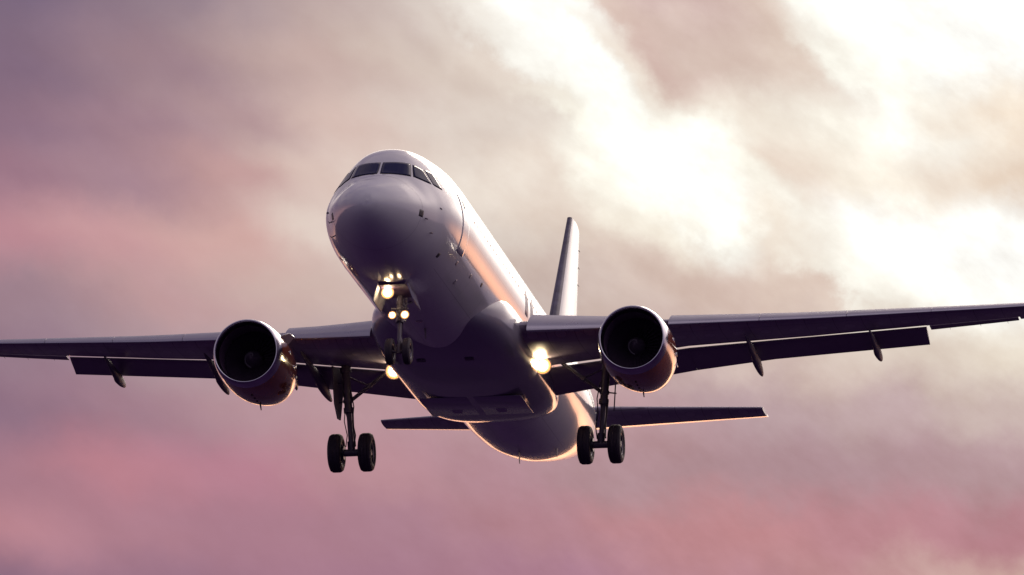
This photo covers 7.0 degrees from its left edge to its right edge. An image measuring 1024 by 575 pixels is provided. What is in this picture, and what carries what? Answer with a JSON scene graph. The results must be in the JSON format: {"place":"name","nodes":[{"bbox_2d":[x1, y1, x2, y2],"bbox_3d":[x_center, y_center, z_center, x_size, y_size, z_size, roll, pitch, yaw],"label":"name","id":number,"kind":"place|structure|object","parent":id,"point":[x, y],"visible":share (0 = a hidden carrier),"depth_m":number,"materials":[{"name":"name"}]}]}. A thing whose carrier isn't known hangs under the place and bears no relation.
{"place":"outdoors","nodes":[
{"label":"outdoors","id":0,"kind":"place"},
{"bbox_2d":[0,149,1023,472],"bbox_3d":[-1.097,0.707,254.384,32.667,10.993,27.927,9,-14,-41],"label":"airliner","id":1,"kind":"object","parent":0,"point":[460,331],"visible":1,"depth_m":247.64,"materials":[{"name":"white paint"}]},
{"bbox_2d":[0,0,1023,574],"label":"sky","id":2,"kind":"structure","parent":0,"point":[168,167],"materials":[{"name":"pink"}]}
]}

